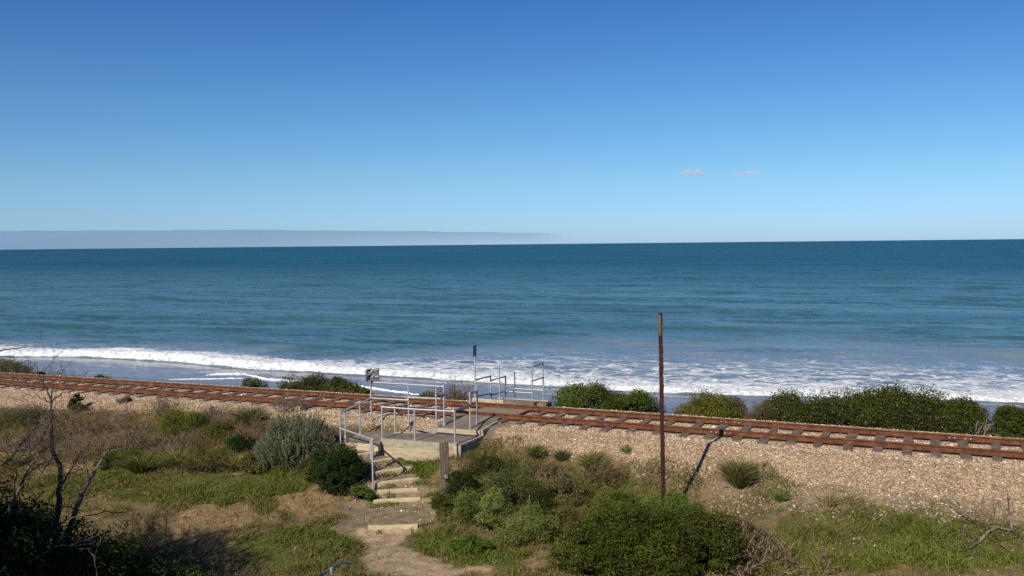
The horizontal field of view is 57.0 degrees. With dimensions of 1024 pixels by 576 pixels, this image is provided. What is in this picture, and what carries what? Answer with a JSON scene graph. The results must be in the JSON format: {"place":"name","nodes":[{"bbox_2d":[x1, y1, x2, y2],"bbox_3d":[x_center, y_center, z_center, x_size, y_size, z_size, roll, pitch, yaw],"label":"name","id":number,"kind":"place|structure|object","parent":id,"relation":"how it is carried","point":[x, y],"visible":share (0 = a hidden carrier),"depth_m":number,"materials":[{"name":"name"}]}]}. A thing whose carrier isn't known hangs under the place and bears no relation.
{"place":"outdoors","nodes":[
{"label":"outdoors","id":0,"kind":"place"},
{"bbox_2d":[0,230,331,249],"bbox_3d":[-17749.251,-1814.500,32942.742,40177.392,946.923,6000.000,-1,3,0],"label":"cloud","id":1,"kind":"structure","parent":0,"point":[12,240],"depth_m":29952.60,"materials":[{"name":"white"}]},
{"bbox_2d":[0,239,1023,425],"bbox_3d":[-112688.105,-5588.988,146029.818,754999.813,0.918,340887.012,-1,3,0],"label":"sea","id":2,"kind":"structure","parent":0,"point":[746,320],"depth_m":141.12,"materials":[{"name":"liquid"}]},
{"bbox_2d":[0,373,1023,575],"bbox_3d":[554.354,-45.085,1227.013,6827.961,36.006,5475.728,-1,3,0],"label":"ground","id":3,"kind":"structure","parent":0,"point":[419,564],"depth_m":24.51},
{"bbox_2d":[0,446,36,467],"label":"grass tussock","id":4,"kind":"object","parent":3,"relation":"on","point":[5,457],"depth_m":30.04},
{"bbox_2d":[0,355,37,373],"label":"bush","id":5,"kind":"object","parent":3,"relation":"on","point":[5,367],"visible":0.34,"depth_m":46.56,"materials":[{"name":"green plant"}]},
{"bbox_2d":[6,403,49,428],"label":"bush","id":6,"kind":"object","parent":3,"relation":"on","point":[31,412],"visible":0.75,"depth_m":33.91,"materials":[{"name":"green plant"}]},
{"bbox_2d":[0,423,62,454],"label":"dry bush","id":7,"kind":"object","parent":3,"relation":"on","point":[31,446],"visible":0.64,"depth_m":31.07,"materials":[{"name":"brown plant"}]},
{"bbox_2d":[3,357,59,374],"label":"dry bush","id":8,"kind":"object","parent":3,"relation":"on","point":[26,372],"visible":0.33,"depth_m":46.23,"materials":[{"name":"brown plant"}]},
{"bbox_2d":[0,467,71,575],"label":"bush","id":9,"kind":"object","parent":3,"relation":"on","point":[25,531],"visible":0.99,"depth_m":16.52,"materials":[{"name":"green plant"}]},
{"bbox_2d":[0,395,92,564],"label":"dead tree","id":10,"kind":"object","parent":3,"relation":"on","point":[17,491],"visible":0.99,"depth_m":16.69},
{"bbox_2d":[0,334,119,561],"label":"dead tree","id":11,"kind":"object","parent":3,"relation":"on","point":[59,491],"visible":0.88,"depth_m":18.96,"materials":[{"name":"wood"}]},
{"bbox_2d":[33,402,93,437],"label":"dry bush","id":12,"kind":"object","parent":3,"relation":"on","point":[70,417],"visible":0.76,"depth_m":32.38,"materials":[{"name":"brown plant"}]},
{"bbox_2d":[34,511,100,574],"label":"dead tree","id":13,"kind":"object","parent":3,"relation":"on","point":[88,548],"visible":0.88,"depth_m":17.18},
{"bbox_2d":[4,426,148,544],"bbox_3d":[-8.992,4.757,19.058,3.226,3.903,1.704,-2,3,-24],"label":"dead tree","id":14,"kind":"object","parent":3,"relation":"on","point":[78,503],"visible":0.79,"depth_m":19.27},
{"bbox_2d":[67,393,85,411],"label":"bush","id":15,"kind":"object","parent":3,"relation":"on","point":[76,399],"visible":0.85,"depth_m":34.81,"materials":[{"name":"green plant"}]},
{"bbox_2d":[56,429,119,465],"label":"dry bush","id":16,"kind":"object","parent":3,"relation":"on","point":[96,451],"visible":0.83,"depth_m":30.06,"materials":[{"name":"brown plant"}]},
{"bbox_2d":[93,453,123,469],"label":"bush","id":17,"kind":"object","parent":3,"relation":"on","point":[109,458],"visible":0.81,"depth_m":29.06,"materials":[{"name":"green plant"}]},
{"bbox_2d":[70,394,147,440],"bbox_3d":[-13.860,4.449,32.482,2.421,1.598,2.199,-1,3,-11],"label":"dry bush","id":18,"kind":"object","parent":3,"relation":"on","point":[129,414],"visible":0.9,"depth_m":32.33,"materials":[{"name":"brown plant"}]},
{"bbox_2d":[28,503,194,575],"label":"bush","id":19,"kind":"object","parent":3,"relation":"on","point":[106,559],"visible":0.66,"depth_m":18.19,"materials":[{"name":"green plant"}]},
{"bbox_2d":[117,447,140,461],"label":"bush","id":20,"kind":"object","parent":3,"relation":"on","point":[124,452],"visible":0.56,"depth_m":29.38,"materials":[{"name":"green plant"}]},
{"bbox_2d":[100,505,169,561],"bbox_3d":[-9.281,5.857,22.212,1.938,1.433,2.004,-3,3,-39],"label":"dry bush","id":21,"kind":"object","parent":3,"relation":"on","point":[149,529],"visible":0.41,"depth_m":22.40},
{"bbox_2d":[102,411,171,450],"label":"dry bush","id":22,"kind":"object","parent":3,"relation":"on","point":[123,436],"visible":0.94,"depth_m":30.39,"materials":[{"name":"brown plant"}]},
{"bbox_2d":[114,450,169,473],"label":"grass tussock","id":23,"kind":"object","parent":3,"relation":"on","point":[136,465],"depth_m":28.63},
{"bbox_2d":[106,557,214,575],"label":"bush","id":24,"kind":"object","parent":3,"relation":"on","point":[182,572],"visible":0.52,"depth_m":18.93,"materials":[{"name":"green plant"}]},
{"bbox_2d":[139,388,182,419],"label":"dry bush","id":25,"kind":"object","parent":3,"relation":"on","point":[159,403],"visible":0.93,"depth_m":33.57,"materials":[{"name":"brown plant"}]},
{"bbox_2d":[110,501,219,567],"bbox_3d":[-7.956,5.709,21.433,2.172,2.051,2.693,0,3,13],"label":"dry bush","id":26,"kind":"object","parent":3,"relation":"on","point":[170,536],"visible":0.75,"depth_m":21.14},
{"bbox_2d":[152,447,197,468],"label":"grass tussock","id":27,"kind":"object","parent":3,"relation":"on","point":[171,463],"depth_m":28.84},
{"bbox_2d":[150,403,214,438],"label":"bush","id":28,"kind":"object","parent":3,"relation":"on","point":[182,418],"visible":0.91,"depth_m":32.14,"materials":[{"name":"green plant"}]},
{"bbox_2d":[175,442,237,473],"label":"bush","id":29,"kind":"object","parent":3,"relation":"on","point":[203,457],"visible":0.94,"depth_m":28.41,"materials":[{"name":"green plant"}]},
{"bbox_2d":[193,404,228,423],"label":"dry bush","id":30,"kind":"object","parent":3,"relation":"on","point":[207,415],"visible":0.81,"depth_m":32.75,"materials":[{"name":"brown plant"}]},
{"bbox_2d":[177,544,247,575],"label":"dry bush","id":31,"kind":"object","parent":3,"relation":"on","point":[215,565],"visible":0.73,"depth_m":20.73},
{"bbox_2d":[199,416,235,439],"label":"bush","id":32,"kind":"object","parent":3,"relation":"on","point":[216,430],"visible":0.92,"depth_m":30.98,"materials":[{"name":"green plant"}]},
{"bbox_2d":[208,402,248,429],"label":"dry bush","id":33,"kind":"object","parent":3,"relation":"on","point":[222,417],"visible":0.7,"depth_m":31.97,"materials":[{"name":"brown plant"}]},
{"bbox_2d":[213,447,248,471],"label":"grass tussock","id":34,"kind":"object","parent":3,"relation":"on","point":[234,467],"depth_m":28.27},
{"bbox_2d":[193,559,268,575],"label":"dry bush","id":35,"kind":"object","parent":3,"relation":"on","point":[252,573],"visible":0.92,"depth_m":20.44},
{"bbox_2d":[220,433,258,454],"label":"bush","id":36,"kind":"object","parent":3,"relation":"on","point":[237,444],"visible":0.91,"depth_m":29.54,"materials":[{"name":"green plant"}]},
{"bbox_2d":[229,416,266,449],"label":"dry bush","id":37,"kind":"object","parent":3,"relation":"on","point":[242,427],"visible":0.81,"depth_m":30.36,"materials":[{"name":"brown plant"}]},
{"bbox_2d":[226,404,271,424],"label":"grass tussock","id":38,"kind":"object","parent":3,"relation":"on","point":[253,413],"depth_m":31.83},
{"bbox_2d":[233,449,265,474],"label":"bush","id":39,"kind":"object","parent":3,"relation":"on","point":[252,466],"visible":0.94,"depth_m":28.10,"materials":[{"name":"green plant"}]},
{"bbox_2d":[242,375,267,387],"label":"bush","id":40,"kind":"object","parent":3,"relation":"on","point":[250,382],"visible":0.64,"depth_m":39.74,"materials":[{"name":"green plant"}]},
{"bbox_2d":[270,394,308,414],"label":"dry bush","id":41,"kind":"object","parent":3,"relation":"on","point":[301,402],"visible":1,"depth_m":32.23,"materials":[{"name":"brown plant"}]},
{"bbox_2d":[251,405,340,472],"bbox_3d":[-6.542,4.582,28.597,2.780,1.952,2.560,-1,3,0],"label":"bush","id":42,"kind":"object","parent":3,"relation":"on","point":[296,442],"visible":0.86,"depth_m":28.12,"materials":[{"name":"green plant"}]},
{"bbox_2d":[274,371,337,392],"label":"bush","id":43,"kind":"object","parent":3,"relation":"on","point":[313,383],"visible":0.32,"depth_m":39.66,"materials":[{"name":"green plant"}]},
{"bbox_2d":[294,450,318,479],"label":"bush","id":44,"kind":"object","parent":3,"relation":"on","point":[307,473],"visible":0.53,"depth_m":27.13,"materials":[{"name":"green plant"}]},
{"bbox_2d":[300,440,369,495],"bbox_3d":[-4.897,5.069,26.490,1.762,1.666,1.641,2,3,39],"label":"bush","id":45,"kind":"object","parent":3,"relation":"on","point":[334,469],"visible":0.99,"depth_m":26.18,"materials":[{"name":"green plant"}]},
{"bbox_2d":[319,561,352,575],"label":"stair rail","id":46,"kind":"object","parent":3,"relation":"on","point":[330,569],"visible":1,"depth_m":19.13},
{"bbox_2d":[318,374,361,392],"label":"bush","id":47,"kind":"object","parent":3,"relation":"on","point":[336,383],"visible":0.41,"depth_m":38.27,"materials":[{"name":"green plant"}]},
{"bbox_2d":[0,404,714,539],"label":"dry grass","id":48,"kind":"structure","parent":3,"relation":"on","point":[196,437],"depth_m":30.47,"materials":[{"name":"plant"}]},
{"bbox_2d":[347,386,373,394],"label":"bush","id":49,"kind":"object","parent":3,"relation":"on","point":[361,390],"visible":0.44,"depth_m":37.43,"materials":[{"name":"green plant"}]},
{"bbox_2d":[347,483,376,500],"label":"herb clump","id":50,"kind":"object","parent":3,"relation":"on","point":[360,490],"visible":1,"depth_m":25.74,"materials":[{"name":"green plant"}]},
{"bbox_2d":[346,442,380,450],"bbox_3d":[-4.473,4.777,28.342,1.064,0.220,0.138,0,3,12],"label":"step timber","id":51,"kind":"object","parent":3,"relation":"on","point":[361,446],"visible":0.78,"depth_m":28.27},
{"bbox_2d":[374,456,397,463],"bbox_3d":[-3.757,5.147,27.777,0.880,0.223,0.140,-3,4,-43],"label":"step timber","id":52,"kind":"object","parent":3,"relation":"on","point":[385,460],"visible":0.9,"depth_m":27.74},
{"bbox_2d":[339,368,445,490],"bbox_3d":[-4.161,4.207,28.397,2.788,3.018,4.007,1,3,24],"label":"pipe fence","id":53,"kind":"object","parent":3,"relation":"on","point":[372,439],"visible":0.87,"depth_m":29.55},
{"bbox_2d":[366,368,378,381],"bbox_3d":[-4.519,2.818,30.564,0.490,0.390,0.026,-3,3,-36],"label":"warning sign","id":54,"kind":"object","parent":53,"relation":"attached to","point":[372,374],"visible":1,"depth_m":30.55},
{"bbox_2d":[368,524,417,530],"bbox_3d":[-3.013,6.111,23.878,1.244,0.220,0.138,-1,3,-4],"label":"step timber","id":55,"kind":"object","parent":3,"relation":"on","point":[392,527],"visible":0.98,"depth_m":23.83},
{"bbox_2d":[375,466,411,475],"bbox_3d":[-3.434,5.336,27.264,1.104,0.218,0.134,-2,3,-29],"label":"step timber","id":56,"kind":"object","parent":3,"relation":"on","point":[386,471],"visible":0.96,"depth_m":27.20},
{"bbox_2d":[373,497,419,503],"bbox_3d":[-3.149,5.862,25.793,1.272,0.222,0.136,-1,3,-8],"label":"step timber","id":57,"kind":"object","parent":3,"relation":"on","point":[403,499],"visible":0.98,"depth_m":25.75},
{"bbox_2d":[374,477,419,488],"bbox_3d":[-3.246,5.516,26.599,1.315,0.216,0.136,-2,3,-25],"label":"step timber","id":58,"kind":"object","parent":3,"relation":"on","point":[381,483],"visible":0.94,"depth_m":26.52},
{"bbox_2d":[377,487,417,493],"bbox_3d":[-3.173,5.676,26.143,1.101,0.219,0.136,-1,3,-11],"label":"step timber","id":59,"kind":"object","parent":3,"relation":"on","point":[398,490],"visible":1,"depth_m":26.09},
{"bbox_2d":[304,456,522,573],"bbox_3d":[-2.454,5.677,23.074,5.506,1.200,13.386,-2,3,-22],"label":"path grit","id":60,"kind":"object","parent":3,"relation":"on","point":[396,521],"visible":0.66,"depth_m":23.81,"materials":[{"name":"stone"}]},
{"bbox_2d":[349,414,500,461],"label":"crossing platform","id":61,"kind":"structure","parent":3,"relation":"on","point":[404,445],"depth_m":28.61,"materials":[{"name":"concrete"}]},
{"bbox_2d":[381,385,478,442],"bbox_3d":[-2.534,3.933,29.008,2.516,1.718,1.983,0,3,19],"label":"pipe barrier","id":62,"kind":"object","parent":61,"relation":"on","point":[414,409],"visible":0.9,"depth_m":28.58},
{"bbox_2d":[429,492,456,515],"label":"bush","id":63,"kind":"object","parent":3,"relation":"on","point":[441,502],"visible":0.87,"depth_m":24.52,"materials":[{"name":"green plant"}]},
{"bbox_2d":[439,441,449,495],"bbox_3d":[-1.839,5.004,25.756,0.292,1.624,0.181,-1,3,0],"label":"timber post","id":64,"kind":"object","parent":3,"relation":"on","point":[444,455],"visible":0.72,"depth_m":25.70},
{"bbox_2d":[429,376,482,400],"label":"dry bush","id":65,"kind":"object","parent":3,"relation":"on","point":[455,394],"visible":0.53,"depth_m":35.96,"materials":[{"name":"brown plant"}]},
{"bbox_2d":[438,465,485,499],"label":"bush","id":66,"kind":"object","parent":3,"relation":"on","point":[462,480],"visible":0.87,"depth_m":25.08,"materials":[{"name":"green plant"}]},
{"bbox_2d":[446,533,493,554],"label":"bush","id":67,"kind":"object","parent":3,"relation":"on","point":[467,543],"visible":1,"depth_m":21.92,"materials":[{"name":"green plant"}]},
{"bbox_2d":[448,483,515,529],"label":"bush","id":68,"kind":"object","parent":3,"relation":"on","point":[486,517],"visible":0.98,"depth_m":23.61,"materials":[{"name":"green plant"}]},
{"bbox_2d":[459,450,523,477],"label":"bush","id":69,"kind":"object","parent":3,"relation":"on","point":[479,466],"visible":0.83,"depth_m":26.15,"materials":[{"name":"green plant"}]},
{"bbox_2d":[477,460,540,505],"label":"bush","id":70,"kind":"object","parent":3,"relation":"on","point":[502,481],"visible":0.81,"depth_m":24.59,"materials":[{"name":"green plant"}]},
{"bbox_2d":[472,397,550,407],"bbox_3d":[-0.321,4.261,33.375,3.039,0.400,2.138,1,3,24],"label":"beach landing","id":71,"kind":"object","parent":3,"relation":"on","point":[533,402],"visible":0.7,"depth_m":33.93,"materials":[{"name":"concrete"}]},
{"bbox_2d":[0,403,1023,575],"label":"grass","id":72,"kind":"structure","parent":3,"relation":"on","point":[905,554],"depth_m":22.78,"materials":[{"name":"plant"}]},
{"bbox_2d":[0,373,1023,461],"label":"railway track","id":73,"kind":"structure","parent":3,"relation":"on","point":[907,446],"depth_m":29.90,"materials":[{"name":"metal"}]},
{"bbox_2d":[478,407,527,414],"bbox_3d":[-0.472,4.133,31.216,1.600,0.060,1.430,1,3,24],"label":"crossing infill","id":74,"kind":"object","parent":73,"relation":"on","point":[503,410],"visible":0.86,"depth_m":31.45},
{"bbox_2d":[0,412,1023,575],"bbox_3d":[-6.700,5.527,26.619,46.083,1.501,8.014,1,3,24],"label":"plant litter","id":75,"kind":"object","parent":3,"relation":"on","point":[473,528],"visible":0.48,"depth_m":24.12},
{"bbox_2d":[474,353,557,400],"bbox_3d":[0.640,4.311,36.053,2.736,4.051,4.345,0,3,21],"label":"stair railing","id":76,"kind":"object","parent":3,"relation":"on","point":[505,391],"visible":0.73,"depth_m":36.58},
{"bbox_2d":[491,496,561,545],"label":"bush","id":77,"kind":"object","parent":3,"relation":"on","point":[527,521],"visible":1,"depth_m":22.58,"materials":[{"name":"green plant"}]},
{"bbox_2d":[521,441,550,458],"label":"grass tussock","id":78,"kind":"object","parent":3,"relation":"on","point":[537,451],"depth_m":27.35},
{"bbox_2d":[507,461,565,481],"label":"bush","id":79,"kind":"object","parent":3,"relation":"on","point":[547,471],"visible":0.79,"depth_m":25.96,"materials":[{"name":"green plant"}]},
{"bbox_2d":[516,480,558,509],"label":"bush","id":80,"kind":"object","parent":3,"relation":"on","point":[543,499],"visible":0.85,"depth_m":24.33,"materials":[{"name":"green plant"}]},
{"bbox_2d":[550,446,572,460],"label":"grass tussock","id":81,"kind":"object","parent":3,"relation":"on","point":[560,455],"depth_m":27.09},
{"bbox_2d":[541,501,583,534],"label":"bush","id":82,"kind":"object","parent":3,"relation":"on","point":[569,516],"visible":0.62,"depth_m":22.95,"materials":[{"name":"green plant"}]},
{"bbox_2d":[545,468,592,505],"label":"bush","id":83,"kind":"object","parent":3,"relation":"on","point":[562,484],"visible":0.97,"depth_m":24.54,"materials":[{"name":"green plant"}]},
{"bbox_2d":[545,517,618,575],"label":"bush","id":84,"kind":"object","parent":3,"relation":"on","point":[566,549],"visible":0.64,"depth_m":19.95,"materials":[{"name":"green plant"}]},
{"bbox_2d":[549,379,624,409],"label":"bush","id":85,"kind":"object","parent":3,"relation":"on","point":[571,397],"visible":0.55,"depth_m":34.16,"materials":[{"name":"green plant"}]},
{"bbox_2d":[573,448,614,469],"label":"grass tussock","id":86,"kind":"object","parent":3,"relation":"on","point":[599,457],"depth_m":26.69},
{"bbox_2d":[581,459,632,486],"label":"bush","id":87,"kind":"object","parent":3,"relation":"on","point":[606,472],"visible":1,"depth_m":25.83,"materials":[{"name":"green plant"}]},
{"bbox_2d":[593,489,651,514],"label":"bush","id":88,"kind":"object","parent":3,"relation":"on","point":[622,498],"visible":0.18,"depth_m":23.61,"materials":[{"name":"green plant"}]},
{"bbox_2d":[600,383,665,412],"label":"bush","id":89,"kind":"object","parent":3,"relation":"on","point":[636,400],"visible":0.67,"depth_m":33.21,"materials":[{"name":"green plant"}]},
{"bbox_2d":[570,477,713,575],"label":"bush","id":90,"kind":"object","parent":3,"relation":"on","point":[650,541],"visible":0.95,"depth_m":19.59,"materials":[{"name":"green plant"}]},
{"bbox_2d":[639,463,668,487],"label":"dry bush","id":91,"kind":"object","parent":3,"relation":"on","point":[656,469],"visible":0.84,"depth_m":25.57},
{"bbox_2d":[658,313,665,505],"bbox_3d":[3.741,3.711,23.500,0.208,6.190,0.077,-1,3,0],"label":"pole","id":92,"kind":"object","parent":3,"relation":"on","point":[661,394],"visible":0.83,"depth_m":23.44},
{"bbox_2d":[641,489,707,515],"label":"bush","id":93,"kind":"object","parent":3,"relation":"on","point":[674,496],"visible":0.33,"depth_m":23.00,"materials":[{"name":"green plant"}]},
{"bbox_2d":[667,503,754,573],"bbox_3d":[4.040,5.438,20.671,2.406,1.584,2.058,1,3,28],"label":"bush","id":94,"kind":"object","parent":3,"relation":"on","point":[722,535],"visible":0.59,"depth_m":20.20,"materials":[{"name":"green plant"}]},
{"bbox_2d":[667,388,755,419],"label":"bush","id":95,"kind":"object","parent":3,"relation":"on","point":[712,405],"visible":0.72,"depth_m":31.85,"materials":[{"name":"green plant"}]},
{"bbox_2d":[713,454,770,488],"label":"grass tussock","id":96,"kind":"object","parent":3,"relation":"on","point":[740,474],"depth_m":24.59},
{"bbox_2d":[726,516,768,545],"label":"bush","id":97,"kind":"object","parent":3,"relation":"on","point":[749,526],"visible":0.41,"depth_m":21.86,"materials":[{"name":"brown plant"}]},
{"bbox_2d":[735,396,787,420],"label":"dry bush","id":98,"kind":"object","parent":3,"relation":"on","point":[750,414],"visible":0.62,"depth_m":31.08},
{"bbox_2d":[504,467,1018,572],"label":"pale shell litter","id":99,"kind":"object","parent":3,"relation":"on","point":[807,512],"visible":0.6,"depth_m":23.44,"materials":[{"name":"stone"}]},
{"bbox_2d":[718,507,809,575],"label":"dry bush","id":100,"kind":"object","parent":3,"relation":"on","point":[750,564],"visible":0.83,"depth_m":20.32,"materials":[{"name":"plant"}]},
{"bbox_2d":[768,489,792,502],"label":"grass tussock","id":101,"kind":"object","parent":3,"relation":"on","point":[779,497],"depth_m":23.89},
{"bbox_2d":[749,384,835,424],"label":"bush","id":102,"kind":"object","parent":3,"relation":"on","point":[784,399],"visible":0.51,"depth_m":30.83,"materials":[{"name":"green plant"}]},
{"bbox_2d":[770,545,834,575],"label":"dry bush","id":103,"kind":"object","parent":3,"relation":"on","point":[822,558],"visible":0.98,"depth_m":20.19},
{"bbox_2d":[812,486,843,508],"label":"grass tussock","id":104,"kind":"object","parent":3,"relation":"on","point":[829,502],"depth_m":23.04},
{"bbox_2d":[803,384,863,426],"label":"bush","id":105,"kind":"object","parent":3,"relation":"on","point":[836,398],"visible":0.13,"depth_m":30.73,"materials":[{"name":"green plant"}]},
{"bbox_2d":[834,491,866,505],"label":"grass tussock","id":106,"kind":"object","parent":3,"relation":"on","point":[847,501],"depth_m":23.04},
{"bbox_2d":[767,396,992,435],"bbox_3d":[11.408,4.056,29.401,6.712,1.426,2.138,1,3,32],"label":"bush","id":107,"kind":"object","parent":3,"relation":"on","point":[924,422],"visible":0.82,"depth_m":29.09,"materials":[{"name":"green plant"}]},
{"bbox_2d":[840,378,922,429],"bbox_3d":[11.992,3.981,30.135,2.837,2.592,2.847,-1,3,0],"label":"bush","id":108,"kind":"object","parent":3,"relation":"on","point":[887,396],"visible":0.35,"depth_m":29.82,"materials":[{"name":"green plant"}]},
{"bbox_2d":[894,379,958,432],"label":"bush","id":109,"kind":"object","parent":3,"relation":"on","point":[931,400],"visible":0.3,"depth_m":29.54,"materials":[{"name":"green plant"}]},
{"bbox_2d":[934,390,999,434],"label":"bush","id":110,"kind":"object","parent":3,"relation":"on","point":[969,409],"visible":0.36,"depth_m":28.73,"materials":[{"name":"green plant"}]},
{"bbox_2d":[929,477,1023,559],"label":"fallen branch","id":111,"kind":"object","parent":3,"relation":"on","point":[993,527],"visible":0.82,"depth_m":21.15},
{"bbox_2d":[987,400,1023,438],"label":"bush","id":112,"kind":"object","parent":3,"relation":"on","point":[1010,419],"visible":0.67,"depth_m":28.12,"materials":[{"name":"green plant"}]},
{"bbox_2d":[0,372,1023,539],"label":"ballast gravel","id":113,"kind":"structure","parent":0,"point":[674,438],"depth_m":26.37,"materials":[{"name":"gravel"}]},
{"bbox_2d":[0,0,1023,248],"label":"sky","id":114,"kind":"structure","parent":0,"point":[366,122],"materials":[{"name":"blue"}]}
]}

